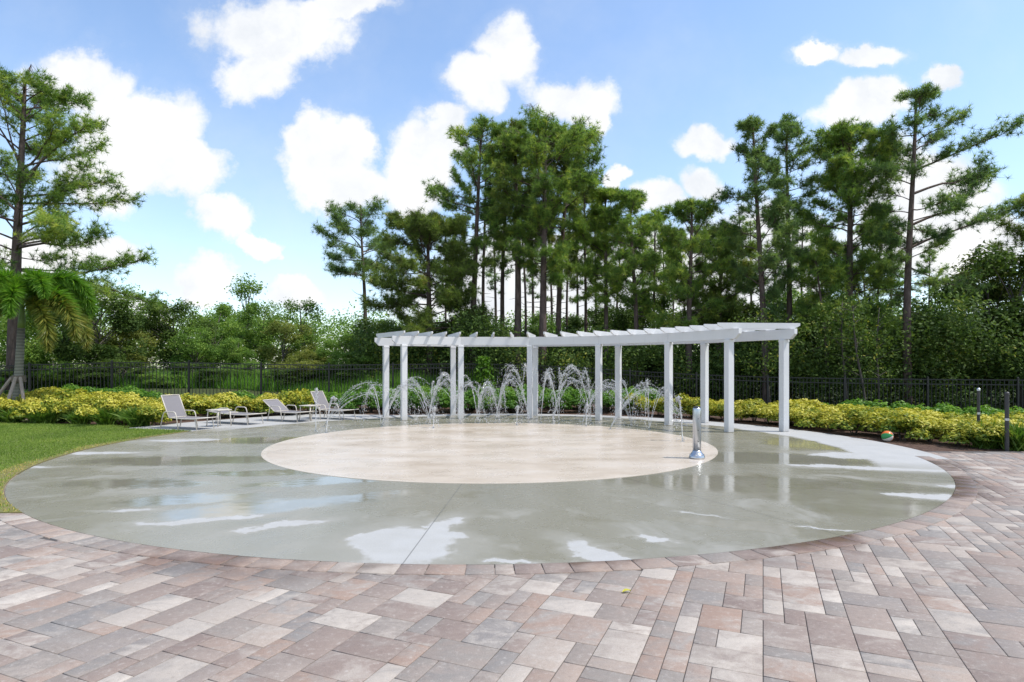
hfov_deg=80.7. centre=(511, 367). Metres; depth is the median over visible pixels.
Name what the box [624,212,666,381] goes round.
pine tree
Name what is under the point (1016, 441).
grass tuft
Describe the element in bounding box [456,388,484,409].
green shrub
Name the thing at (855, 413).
golden shrub
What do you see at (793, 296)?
broadleaf tree
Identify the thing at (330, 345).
broadleaf tree
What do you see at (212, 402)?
golden shrub
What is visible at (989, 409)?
green shrub
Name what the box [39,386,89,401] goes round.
golden shrub
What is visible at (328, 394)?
green shrub
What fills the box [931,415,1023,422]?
golden shrub
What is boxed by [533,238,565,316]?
pine tree
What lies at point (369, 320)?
broadleaf tree
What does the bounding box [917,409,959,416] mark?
golden shrub
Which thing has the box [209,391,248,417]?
golden shrub
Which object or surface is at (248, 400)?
golden shrub
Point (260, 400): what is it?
golden shrub
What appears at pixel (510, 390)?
green shrub
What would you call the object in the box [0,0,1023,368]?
sky
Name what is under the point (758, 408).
golden shrub
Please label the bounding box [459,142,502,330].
pine tree
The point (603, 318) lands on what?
broadleaf tree
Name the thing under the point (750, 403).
golden shrub
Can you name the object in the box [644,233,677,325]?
pine tree
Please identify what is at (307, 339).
broadleaf tree
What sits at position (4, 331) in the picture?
broadleaf tree
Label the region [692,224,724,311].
pine tree
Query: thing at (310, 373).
broadleaf tree
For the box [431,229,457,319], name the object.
pine tree
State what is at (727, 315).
broadleaf tree
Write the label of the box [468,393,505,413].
green shrub
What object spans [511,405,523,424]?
water jet
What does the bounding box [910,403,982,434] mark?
green shrub
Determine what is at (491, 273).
pine tree
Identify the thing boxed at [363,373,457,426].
water jet
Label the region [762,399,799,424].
golden shrub
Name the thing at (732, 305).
pine tree
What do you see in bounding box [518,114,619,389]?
pine tree
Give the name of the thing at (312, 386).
wild grass
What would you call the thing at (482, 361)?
sapling
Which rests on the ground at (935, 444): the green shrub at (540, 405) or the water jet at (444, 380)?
the green shrub at (540, 405)
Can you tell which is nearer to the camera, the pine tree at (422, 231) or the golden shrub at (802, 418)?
the golden shrub at (802, 418)
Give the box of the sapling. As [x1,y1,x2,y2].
[468,356,498,388]
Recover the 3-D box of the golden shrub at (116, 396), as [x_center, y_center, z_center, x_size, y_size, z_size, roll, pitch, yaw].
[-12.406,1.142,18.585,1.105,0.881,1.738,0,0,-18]
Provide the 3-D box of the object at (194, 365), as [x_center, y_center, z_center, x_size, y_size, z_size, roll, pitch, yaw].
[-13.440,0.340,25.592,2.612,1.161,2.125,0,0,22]
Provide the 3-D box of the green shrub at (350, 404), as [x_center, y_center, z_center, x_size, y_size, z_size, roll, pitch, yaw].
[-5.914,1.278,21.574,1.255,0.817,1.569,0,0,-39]
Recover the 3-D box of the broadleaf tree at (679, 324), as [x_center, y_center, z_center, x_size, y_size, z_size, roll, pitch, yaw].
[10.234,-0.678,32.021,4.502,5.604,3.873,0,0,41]
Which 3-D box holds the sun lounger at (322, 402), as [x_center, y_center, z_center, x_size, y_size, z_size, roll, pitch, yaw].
[-5.550,1.175,18.870,1.471,0.859,0.611,0,0,24]
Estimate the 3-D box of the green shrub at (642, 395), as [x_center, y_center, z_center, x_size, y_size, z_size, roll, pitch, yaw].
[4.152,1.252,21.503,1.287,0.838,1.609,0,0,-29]
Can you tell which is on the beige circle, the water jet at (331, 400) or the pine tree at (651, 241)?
the water jet at (331, 400)
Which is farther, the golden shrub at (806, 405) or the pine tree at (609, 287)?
the pine tree at (609, 287)
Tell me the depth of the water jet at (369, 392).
16.40 m
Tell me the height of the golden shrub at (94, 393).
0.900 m
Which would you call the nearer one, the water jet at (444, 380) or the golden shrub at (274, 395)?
the water jet at (444, 380)
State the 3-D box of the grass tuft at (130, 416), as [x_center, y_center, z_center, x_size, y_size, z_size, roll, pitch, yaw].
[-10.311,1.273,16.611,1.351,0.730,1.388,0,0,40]
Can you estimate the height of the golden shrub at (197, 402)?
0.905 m
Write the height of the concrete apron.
0.060 m
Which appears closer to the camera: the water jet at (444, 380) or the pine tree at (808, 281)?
the water jet at (444, 380)
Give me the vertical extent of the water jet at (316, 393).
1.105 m
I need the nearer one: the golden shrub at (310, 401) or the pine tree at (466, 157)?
the golden shrub at (310, 401)
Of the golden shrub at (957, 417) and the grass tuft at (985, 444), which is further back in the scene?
the golden shrub at (957, 417)
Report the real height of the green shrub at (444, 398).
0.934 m
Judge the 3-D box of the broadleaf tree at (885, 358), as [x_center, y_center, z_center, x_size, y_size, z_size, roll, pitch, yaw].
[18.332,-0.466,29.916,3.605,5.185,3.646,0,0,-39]
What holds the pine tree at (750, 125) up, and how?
on the ground at (935, 444)
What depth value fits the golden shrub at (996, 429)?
11.98 m
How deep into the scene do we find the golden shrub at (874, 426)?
14.20 m
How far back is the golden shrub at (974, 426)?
12.15 m
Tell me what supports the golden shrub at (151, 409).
on the ground at (935, 444)
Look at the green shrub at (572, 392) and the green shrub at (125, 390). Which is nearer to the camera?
the green shrub at (125, 390)
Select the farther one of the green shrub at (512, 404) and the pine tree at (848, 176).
the pine tree at (848, 176)
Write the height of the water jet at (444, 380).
1.566 m
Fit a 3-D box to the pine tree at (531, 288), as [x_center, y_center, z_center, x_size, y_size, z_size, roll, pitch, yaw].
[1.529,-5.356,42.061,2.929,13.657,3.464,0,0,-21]
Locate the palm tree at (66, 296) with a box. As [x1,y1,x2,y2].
[0,264,100,421]
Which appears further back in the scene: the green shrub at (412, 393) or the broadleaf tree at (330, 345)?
the broadleaf tree at (330, 345)
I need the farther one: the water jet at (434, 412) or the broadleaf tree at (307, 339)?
the broadleaf tree at (307, 339)
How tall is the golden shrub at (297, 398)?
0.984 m
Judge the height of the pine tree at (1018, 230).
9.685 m
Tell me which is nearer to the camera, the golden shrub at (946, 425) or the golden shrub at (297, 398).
the golden shrub at (946, 425)
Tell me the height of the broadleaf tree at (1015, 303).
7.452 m
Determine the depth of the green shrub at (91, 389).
19.88 m
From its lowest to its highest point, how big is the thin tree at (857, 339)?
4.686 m
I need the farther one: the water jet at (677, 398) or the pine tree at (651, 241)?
the pine tree at (651, 241)
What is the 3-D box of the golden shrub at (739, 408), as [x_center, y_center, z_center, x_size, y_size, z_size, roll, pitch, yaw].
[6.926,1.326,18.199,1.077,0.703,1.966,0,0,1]
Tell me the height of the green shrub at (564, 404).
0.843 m
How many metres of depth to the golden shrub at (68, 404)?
17.32 m
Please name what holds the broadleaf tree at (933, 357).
on the ground at (935, 444)
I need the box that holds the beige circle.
[261,423,717,483]
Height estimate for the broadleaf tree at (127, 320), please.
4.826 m
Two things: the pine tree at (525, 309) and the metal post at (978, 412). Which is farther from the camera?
the pine tree at (525, 309)
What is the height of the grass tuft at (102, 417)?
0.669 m
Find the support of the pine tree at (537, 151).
on the ground at (935, 444)
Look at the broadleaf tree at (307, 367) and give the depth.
26.31 m
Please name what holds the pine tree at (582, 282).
on the ground at (935, 444)
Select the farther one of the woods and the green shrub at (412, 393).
the woods
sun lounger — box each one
[160,394,217,429]
[209,406,265,424]
[263,399,314,422]
[310,391,358,419]
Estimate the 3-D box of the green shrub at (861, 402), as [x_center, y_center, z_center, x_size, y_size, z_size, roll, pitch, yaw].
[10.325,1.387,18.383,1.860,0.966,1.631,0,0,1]
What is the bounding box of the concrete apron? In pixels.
[133,414,947,458]
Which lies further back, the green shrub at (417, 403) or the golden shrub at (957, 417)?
the green shrub at (417, 403)
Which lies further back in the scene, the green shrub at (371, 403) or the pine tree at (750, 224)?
the pine tree at (750, 224)
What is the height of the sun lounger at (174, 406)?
0.882 m
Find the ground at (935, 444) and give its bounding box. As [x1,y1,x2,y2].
[0,368,1015,450]
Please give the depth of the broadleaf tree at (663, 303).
32.05 m
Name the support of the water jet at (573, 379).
on the splash pad
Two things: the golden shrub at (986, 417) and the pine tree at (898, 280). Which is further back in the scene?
the pine tree at (898, 280)
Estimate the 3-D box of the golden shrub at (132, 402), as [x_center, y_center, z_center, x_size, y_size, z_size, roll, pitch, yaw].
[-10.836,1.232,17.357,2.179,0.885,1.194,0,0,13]
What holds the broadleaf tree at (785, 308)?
on the ground at (935, 444)
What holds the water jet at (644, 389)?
on the splash pad
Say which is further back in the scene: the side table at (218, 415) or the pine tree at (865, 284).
the pine tree at (865, 284)
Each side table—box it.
[206,409,231,426]
[299,405,320,420]
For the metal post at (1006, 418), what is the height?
1.160 m
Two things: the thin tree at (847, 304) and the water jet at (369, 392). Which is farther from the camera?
the thin tree at (847, 304)
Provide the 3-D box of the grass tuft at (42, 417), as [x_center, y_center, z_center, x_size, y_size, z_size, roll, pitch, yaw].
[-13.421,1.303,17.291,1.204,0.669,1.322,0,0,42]
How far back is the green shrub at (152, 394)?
19.52 m
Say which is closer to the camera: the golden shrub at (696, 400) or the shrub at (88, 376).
the golden shrub at (696, 400)
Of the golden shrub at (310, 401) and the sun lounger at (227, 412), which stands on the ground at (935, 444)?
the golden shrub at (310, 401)
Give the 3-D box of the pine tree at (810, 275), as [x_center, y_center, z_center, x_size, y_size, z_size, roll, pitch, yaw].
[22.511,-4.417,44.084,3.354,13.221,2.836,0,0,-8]
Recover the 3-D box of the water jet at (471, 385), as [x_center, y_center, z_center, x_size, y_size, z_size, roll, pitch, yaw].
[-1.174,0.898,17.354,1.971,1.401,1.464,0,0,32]
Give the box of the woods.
[0,277,1003,382]
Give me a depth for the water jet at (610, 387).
16.91 m
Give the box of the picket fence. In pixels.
[0,360,1023,409]
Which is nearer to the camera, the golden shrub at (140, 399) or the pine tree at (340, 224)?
the golden shrub at (140, 399)
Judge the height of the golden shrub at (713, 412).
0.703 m
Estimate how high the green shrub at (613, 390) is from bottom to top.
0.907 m
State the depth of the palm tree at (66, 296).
18.55 m
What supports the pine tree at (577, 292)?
on the ground at (935, 444)
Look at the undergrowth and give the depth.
25.15 m
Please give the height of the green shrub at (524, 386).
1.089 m
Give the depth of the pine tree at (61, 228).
23.35 m
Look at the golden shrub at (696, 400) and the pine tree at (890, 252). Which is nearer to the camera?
the golden shrub at (696, 400)
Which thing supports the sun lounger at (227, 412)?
on the concrete apron
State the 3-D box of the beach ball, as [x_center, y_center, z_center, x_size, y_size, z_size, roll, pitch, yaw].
[8.250,1.510,13.250,0.244,0.244,0.244,37,-32,-16]
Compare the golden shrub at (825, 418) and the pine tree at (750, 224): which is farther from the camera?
the pine tree at (750, 224)
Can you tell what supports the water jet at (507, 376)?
on the splash pad
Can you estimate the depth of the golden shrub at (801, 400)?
18.61 m
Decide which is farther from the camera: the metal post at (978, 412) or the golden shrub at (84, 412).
the golden shrub at (84, 412)
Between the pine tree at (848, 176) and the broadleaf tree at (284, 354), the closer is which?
the pine tree at (848, 176)
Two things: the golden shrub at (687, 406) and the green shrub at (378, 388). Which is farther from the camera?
the green shrub at (378, 388)
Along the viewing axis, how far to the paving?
3.87 m
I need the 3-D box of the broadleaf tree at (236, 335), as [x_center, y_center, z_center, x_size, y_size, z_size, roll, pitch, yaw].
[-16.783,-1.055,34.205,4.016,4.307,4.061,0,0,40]
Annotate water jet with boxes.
[308,388,320,430]
[315,396,342,432]
[318,379,438,430]
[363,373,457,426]
[415,372,466,427]
[427,406,441,427]
[449,375,494,422]
[467,376,509,426]
[482,363,541,423]
[502,364,607,424]
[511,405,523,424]
[530,367,568,424]
[564,378,652,431]
[579,404,593,425]
[610,379,691,433]
[668,395,691,441]
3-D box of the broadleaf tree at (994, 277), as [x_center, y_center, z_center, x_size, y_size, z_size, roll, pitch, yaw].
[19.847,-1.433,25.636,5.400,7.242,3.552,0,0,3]
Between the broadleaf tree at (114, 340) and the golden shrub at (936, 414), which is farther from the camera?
the broadleaf tree at (114, 340)
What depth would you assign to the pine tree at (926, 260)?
41.96 m
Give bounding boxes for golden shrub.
[0,397,23,422]
[7,397,60,422]
[14,387,53,403]
[26,398,70,417]
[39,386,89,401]
[50,395,99,416]
[73,390,105,400]
[74,398,125,421]
[92,391,124,408]
[93,395,163,413]
[108,391,154,405]
[136,402,171,424]
[145,397,163,418]
[159,393,204,413]
[180,393,215,415]
[184,393,234,418]
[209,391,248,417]
[233,395,267,416]
[247,394,273,416]
[259,392,295,414]
[277,388,311,414]
[297,393,325,413]
[623,393,658,414]
[641,398,661,415]
[654,393,690,413]
[662,397,720,417]
[689,397,722,418]
[709,399,735,419]
[720,400,760,421]
[738,398,762,421]
[742,398,778,422]
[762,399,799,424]
[766,399,825,426]
[789,407,818,428]
[791,398,809,402]
[805,407,853,430]
[813,403,852,428]
[830,405,891,433]
[839,403,880,429]
[857,409,893,435]
[861,410,925,439]
[868,407,898,431]
[879,410,924,433]
[895,407,921,413]
[904,415,944,441]
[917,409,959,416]
[923,411,951,437]
[931,411,983,433]
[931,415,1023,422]
[933,419,969,444]
[947,419,1009,442]
[952,413,972,418]
[984,412,1023,421]
[985,419,1023,436]
[992,410,1023,416]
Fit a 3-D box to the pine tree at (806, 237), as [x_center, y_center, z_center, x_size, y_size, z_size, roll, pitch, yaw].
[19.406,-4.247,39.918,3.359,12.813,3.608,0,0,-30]
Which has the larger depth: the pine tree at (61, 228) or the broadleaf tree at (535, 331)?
the broadleaf tree at (535, 331)
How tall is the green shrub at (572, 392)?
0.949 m
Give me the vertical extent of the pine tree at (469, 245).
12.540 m
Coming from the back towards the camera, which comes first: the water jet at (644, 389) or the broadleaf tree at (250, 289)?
the broadleaf tree at (250, 289)
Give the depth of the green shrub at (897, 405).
17.85 m
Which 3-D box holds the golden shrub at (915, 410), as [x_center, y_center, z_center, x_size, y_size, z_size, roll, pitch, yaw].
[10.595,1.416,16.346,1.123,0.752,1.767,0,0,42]
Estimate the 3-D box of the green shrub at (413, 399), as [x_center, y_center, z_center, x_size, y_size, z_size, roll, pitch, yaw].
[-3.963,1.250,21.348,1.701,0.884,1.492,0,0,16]
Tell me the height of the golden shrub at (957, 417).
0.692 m
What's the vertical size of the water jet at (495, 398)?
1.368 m
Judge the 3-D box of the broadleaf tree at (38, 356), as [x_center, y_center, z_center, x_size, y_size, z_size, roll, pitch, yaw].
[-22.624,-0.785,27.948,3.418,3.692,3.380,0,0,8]
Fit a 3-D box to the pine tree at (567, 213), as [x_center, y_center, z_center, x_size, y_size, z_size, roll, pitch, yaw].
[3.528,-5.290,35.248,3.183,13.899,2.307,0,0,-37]
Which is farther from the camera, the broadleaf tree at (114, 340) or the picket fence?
the broadleaf tree at (114, 340)
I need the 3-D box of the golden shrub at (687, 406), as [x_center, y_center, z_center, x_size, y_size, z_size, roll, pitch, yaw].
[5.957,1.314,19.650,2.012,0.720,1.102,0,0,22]
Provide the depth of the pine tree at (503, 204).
28.12 m
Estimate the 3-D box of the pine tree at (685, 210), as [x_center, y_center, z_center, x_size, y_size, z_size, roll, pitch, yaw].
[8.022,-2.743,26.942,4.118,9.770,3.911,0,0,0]
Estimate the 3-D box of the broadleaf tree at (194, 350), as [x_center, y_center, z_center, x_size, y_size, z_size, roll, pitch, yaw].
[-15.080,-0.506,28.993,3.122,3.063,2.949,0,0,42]
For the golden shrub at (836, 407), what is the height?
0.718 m
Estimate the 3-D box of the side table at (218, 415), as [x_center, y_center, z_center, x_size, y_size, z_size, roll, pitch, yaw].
[-8.017,1.373,16.500,0.460,0.457,0.460,0,0,24]
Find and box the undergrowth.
[340,275,1023,409]
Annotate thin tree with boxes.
[728,301,802,402]
[806,292,879,401]
[819,286,884,400]
[852,301,914,402]
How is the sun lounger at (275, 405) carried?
on the concrete apron
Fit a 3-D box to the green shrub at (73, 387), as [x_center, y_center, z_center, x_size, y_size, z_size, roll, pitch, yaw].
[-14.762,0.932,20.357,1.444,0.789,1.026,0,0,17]
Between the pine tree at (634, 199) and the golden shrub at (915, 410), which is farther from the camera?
the pine tree at (634, 199)
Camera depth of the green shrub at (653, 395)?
22.36 m
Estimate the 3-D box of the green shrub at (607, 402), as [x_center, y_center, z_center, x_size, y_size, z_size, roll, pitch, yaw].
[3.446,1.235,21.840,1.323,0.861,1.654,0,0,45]
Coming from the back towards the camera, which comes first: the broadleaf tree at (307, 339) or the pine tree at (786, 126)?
the broadleaf tree at (307, 339)
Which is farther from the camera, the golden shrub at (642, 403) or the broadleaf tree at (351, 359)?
the broadleaf tree at (351, 359)
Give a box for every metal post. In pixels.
[976,388,980,422]
[1004,392,1009,450]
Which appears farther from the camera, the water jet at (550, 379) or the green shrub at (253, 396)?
the green shrub at (253, 396)
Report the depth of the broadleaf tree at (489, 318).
41.52 m
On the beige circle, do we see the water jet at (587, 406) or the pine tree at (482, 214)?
the water jet at (587, 406)
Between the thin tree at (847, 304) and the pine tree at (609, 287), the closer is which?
the thin tree at (847, 304)
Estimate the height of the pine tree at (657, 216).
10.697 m
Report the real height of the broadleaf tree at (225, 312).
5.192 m
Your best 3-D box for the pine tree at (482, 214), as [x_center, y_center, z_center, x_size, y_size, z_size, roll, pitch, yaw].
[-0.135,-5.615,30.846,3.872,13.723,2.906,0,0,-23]
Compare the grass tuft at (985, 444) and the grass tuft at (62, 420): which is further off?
the grass tuft at (62, 420)
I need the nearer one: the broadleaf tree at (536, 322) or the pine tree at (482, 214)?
the pine tree at (482, 214)
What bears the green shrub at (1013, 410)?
on the ground at (935, 444)
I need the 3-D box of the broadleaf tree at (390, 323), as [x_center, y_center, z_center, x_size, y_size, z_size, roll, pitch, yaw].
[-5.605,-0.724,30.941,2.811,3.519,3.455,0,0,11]
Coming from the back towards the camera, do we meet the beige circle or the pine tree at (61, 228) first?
the pine tree at (61, 228)
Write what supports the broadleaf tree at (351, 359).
on the ground at (935, 444)
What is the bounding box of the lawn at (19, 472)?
[0,423,187,512]
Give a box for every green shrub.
[59,383,91,394]
[80,386,109,393]
[103,385,148,393]
[126,388,163,399]
[229,389,252,398]
[243,392,263,411]
[321,390,345,408]
[327,392,358,412]
[343,389,382,412]
[370,386,399,408]
[376,391,425,413]
[407,385,434,407]
[407,396,434,412]
[417,389,449,412]
[423,385,457,395]
[449,392,477,410]
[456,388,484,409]
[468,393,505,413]
[480,385,524,409]
[497,390,526,412]
[510,391,553,409]
[514,384,542,395]
[538,392,577,412]
[540,388,567,407]
[561,387,594,409]
[562,391,592,411]
[586,390,625,411]
[602,388,628,409]
[613,392,650,412]
[623,386,661,410]
[837,398,889,425]
[888,400,916,410]
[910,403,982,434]
[932,403,989,415]
[981,404,1023,414]
[1009,408,1023,414]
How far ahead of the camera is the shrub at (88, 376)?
23.71 m
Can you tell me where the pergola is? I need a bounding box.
[374,323,799,431]
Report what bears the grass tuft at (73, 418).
on the ground at (935, 444)
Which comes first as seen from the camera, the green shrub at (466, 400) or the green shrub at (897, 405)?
the green shrub at (897, 405)
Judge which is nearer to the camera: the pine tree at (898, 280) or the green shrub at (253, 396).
the green shrub at (253, 396)
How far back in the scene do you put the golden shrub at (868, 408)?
15.99 m
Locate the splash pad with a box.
[5,414,954,565]
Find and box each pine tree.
[0,63,166,391]
[310,195,397,334]
[357,206,500,377]
[420,113,516,371]
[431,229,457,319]
[449,214,479,316]
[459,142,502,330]
[472,155,533,384]
[478,200,514,324]
[483,116,560,387]
[490,102,608,387]
[509,183,527,336]
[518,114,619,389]
[521,198,550,328]
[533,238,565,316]
[555,203,596,317]
[558,163,592,331]
[564,184,613,365]
[567,185,646,391]
[573,234,617,314]
[591,187,667,388]
[599,243,629,311]
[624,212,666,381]
[630,207,686,383]
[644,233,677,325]
[647,196,736,397]
[662,227,697,392]
[664,229,688,313]
[668,222,764,399]
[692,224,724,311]
[710,112,809,402]
[726,213,756,304]
[737,220,768,381]
[759,112,825,399]
[759,211,798,300]
[773,209,821,295]
[787,249,857,402]
[791,112,911,396]
[799,218,835,392]
[845,235,911,396]
[854,225,885,394]
[862,81,1023,405]
[881,234,912,342]
[911,248,949,306]
[986,192,1023,303]
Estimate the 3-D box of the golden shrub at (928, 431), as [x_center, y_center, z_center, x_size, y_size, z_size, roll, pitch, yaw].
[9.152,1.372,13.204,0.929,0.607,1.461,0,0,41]
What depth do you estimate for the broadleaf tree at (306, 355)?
29.86 m
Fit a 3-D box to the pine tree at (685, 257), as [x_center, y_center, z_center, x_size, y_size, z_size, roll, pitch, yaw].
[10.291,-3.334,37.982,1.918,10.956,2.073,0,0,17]
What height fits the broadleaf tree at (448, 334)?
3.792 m
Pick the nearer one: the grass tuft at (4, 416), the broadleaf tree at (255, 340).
the grass tuft at (4, 416)
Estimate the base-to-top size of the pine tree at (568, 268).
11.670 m
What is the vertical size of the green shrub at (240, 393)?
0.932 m
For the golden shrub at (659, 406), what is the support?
on the ground at (935, 444)
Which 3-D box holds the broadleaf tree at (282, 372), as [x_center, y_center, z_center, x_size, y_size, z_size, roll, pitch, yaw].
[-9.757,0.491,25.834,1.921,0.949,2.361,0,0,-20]
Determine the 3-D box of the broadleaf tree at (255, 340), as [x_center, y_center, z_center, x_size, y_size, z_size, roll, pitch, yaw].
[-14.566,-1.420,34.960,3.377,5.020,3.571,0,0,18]
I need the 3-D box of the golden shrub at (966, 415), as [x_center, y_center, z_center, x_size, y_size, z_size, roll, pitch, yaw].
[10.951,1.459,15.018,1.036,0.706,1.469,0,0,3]
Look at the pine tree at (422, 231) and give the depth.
27.03 m
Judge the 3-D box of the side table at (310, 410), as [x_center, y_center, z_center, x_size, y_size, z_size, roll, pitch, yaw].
[-6.146,1.373,18.350,0.460,0.457,0.460,0,0,24]
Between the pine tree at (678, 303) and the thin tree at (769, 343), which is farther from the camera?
the pine tree at (678, 303)
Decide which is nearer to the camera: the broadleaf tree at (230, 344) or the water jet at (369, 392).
the water jet at (369, 392)
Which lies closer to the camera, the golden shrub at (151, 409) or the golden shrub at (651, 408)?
the golden shrub at (151, 409)
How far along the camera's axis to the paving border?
5.13 m
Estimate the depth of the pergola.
17.91 m
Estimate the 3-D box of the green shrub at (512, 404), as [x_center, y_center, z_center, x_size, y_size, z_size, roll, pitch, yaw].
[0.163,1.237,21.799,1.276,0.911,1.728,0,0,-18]
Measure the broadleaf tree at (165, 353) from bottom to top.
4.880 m
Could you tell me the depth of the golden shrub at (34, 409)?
17.03 m
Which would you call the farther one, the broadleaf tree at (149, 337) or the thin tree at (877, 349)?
the broadleaf tree at (149, 337)
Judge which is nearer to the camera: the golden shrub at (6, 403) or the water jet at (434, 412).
the water jet at (434, 412)
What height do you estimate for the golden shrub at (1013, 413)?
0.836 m
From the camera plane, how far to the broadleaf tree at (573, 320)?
35.24 m
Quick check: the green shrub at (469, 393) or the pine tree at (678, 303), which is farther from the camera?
the pine tree at (678, 303)
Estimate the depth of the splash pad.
7.20 m
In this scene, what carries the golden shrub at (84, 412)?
on the ground at (935, 444)
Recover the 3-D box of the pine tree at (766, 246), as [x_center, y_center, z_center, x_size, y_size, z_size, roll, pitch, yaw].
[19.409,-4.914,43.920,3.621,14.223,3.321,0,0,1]
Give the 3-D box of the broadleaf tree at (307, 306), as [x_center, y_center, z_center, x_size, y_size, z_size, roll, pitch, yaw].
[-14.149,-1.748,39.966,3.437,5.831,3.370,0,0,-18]
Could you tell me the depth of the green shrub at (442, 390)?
23.00 m
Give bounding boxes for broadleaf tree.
[0,316,28,363]
[0,316,72,372]
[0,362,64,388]
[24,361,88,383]
[25,289,110,369]
[32,286,156,372]
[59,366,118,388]
[87,326,159,374]
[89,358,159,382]
[103,316,172,374]
[135,297,224,371]
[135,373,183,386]
[165,326,230,370]
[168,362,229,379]
[183,312,251,369]
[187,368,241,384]
[202,303,255,364]
[210,272,272,370]
[211,336,256,369]
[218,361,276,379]
[221,299,291,370]
[252,318,317,370]
[259,369,305,386]
[268,360,336,379]
[271,297,325,352]
[287,350,327,372]
[290,333,340,370]
[296,364,353,384]
[313,332,359,365]
[324,352,382,378]
[340,317,395,372]
[378,319,424,373]
[434,319,483,368]
[476,311,493,327]
[507,324,538,354]
[521,311,563,333]
[555,312,601,375]
[582,306,615,391]
[587,303,660,382]
[610,292,697,383]
[667,309,716,364]
[698,300,781,395]
[742,287,804,400]
[767,288,874,401]
[858,310,913,380]
[894,274,1023,408]
[898,305,954,405]
[920,245,1023,407]
[953,235,1023,409]
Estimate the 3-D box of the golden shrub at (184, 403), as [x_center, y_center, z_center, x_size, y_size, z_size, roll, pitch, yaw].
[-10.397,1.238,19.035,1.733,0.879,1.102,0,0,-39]
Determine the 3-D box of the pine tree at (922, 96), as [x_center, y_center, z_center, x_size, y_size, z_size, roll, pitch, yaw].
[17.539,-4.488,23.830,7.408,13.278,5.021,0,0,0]
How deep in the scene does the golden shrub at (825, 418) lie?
15.34 m
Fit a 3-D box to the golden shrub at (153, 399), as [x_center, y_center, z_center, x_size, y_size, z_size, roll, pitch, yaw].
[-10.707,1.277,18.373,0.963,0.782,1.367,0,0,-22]
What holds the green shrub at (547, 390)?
on the ground at (935, 444)
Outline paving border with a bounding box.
[0,456,976,575]
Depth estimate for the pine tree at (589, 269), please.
28.48 m
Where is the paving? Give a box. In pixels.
[0,451,1023,681]
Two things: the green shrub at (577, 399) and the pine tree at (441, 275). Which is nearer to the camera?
the green shrub at (577, 399)
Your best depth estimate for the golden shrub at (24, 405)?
17.36 m
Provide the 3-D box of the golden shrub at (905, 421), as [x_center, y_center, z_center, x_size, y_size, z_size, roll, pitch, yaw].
[8.776,1.312,13.732,1.254,0.726,1.244,0,0,-40]
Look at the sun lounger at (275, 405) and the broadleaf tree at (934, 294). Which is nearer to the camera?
the sun lounger at (275, 405)
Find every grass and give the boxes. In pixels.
[0,366,498,393]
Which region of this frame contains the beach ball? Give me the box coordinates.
[881,431,893,441]
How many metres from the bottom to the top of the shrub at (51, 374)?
1.220 m
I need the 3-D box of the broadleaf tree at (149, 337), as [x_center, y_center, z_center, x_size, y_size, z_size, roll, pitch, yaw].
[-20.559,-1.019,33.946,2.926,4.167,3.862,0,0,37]
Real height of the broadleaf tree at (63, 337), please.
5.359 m
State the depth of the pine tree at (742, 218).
42.04 m
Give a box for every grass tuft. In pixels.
[0,406,27,422]
[19,401,64,423]
[54,405,69,421]
[59,406,94,423]
[86,406,121,424]
[110,403,159,427]
[960,416,1010,448]
[987,418,1023,450]
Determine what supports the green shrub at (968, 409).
on the ground at (935, 444)
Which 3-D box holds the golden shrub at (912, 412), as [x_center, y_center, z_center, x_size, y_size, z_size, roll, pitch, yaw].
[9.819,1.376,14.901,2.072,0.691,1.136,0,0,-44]
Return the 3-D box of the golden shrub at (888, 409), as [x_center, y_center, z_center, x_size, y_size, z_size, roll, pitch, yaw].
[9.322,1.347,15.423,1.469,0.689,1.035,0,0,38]
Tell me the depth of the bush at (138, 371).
24.85 m
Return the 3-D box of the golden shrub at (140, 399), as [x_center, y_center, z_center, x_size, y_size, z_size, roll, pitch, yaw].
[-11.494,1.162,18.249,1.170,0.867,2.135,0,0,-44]
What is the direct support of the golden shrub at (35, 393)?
on the ground at (935, 444)
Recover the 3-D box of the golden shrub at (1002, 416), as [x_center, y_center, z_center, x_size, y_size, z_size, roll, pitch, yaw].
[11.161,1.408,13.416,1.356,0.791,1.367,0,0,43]

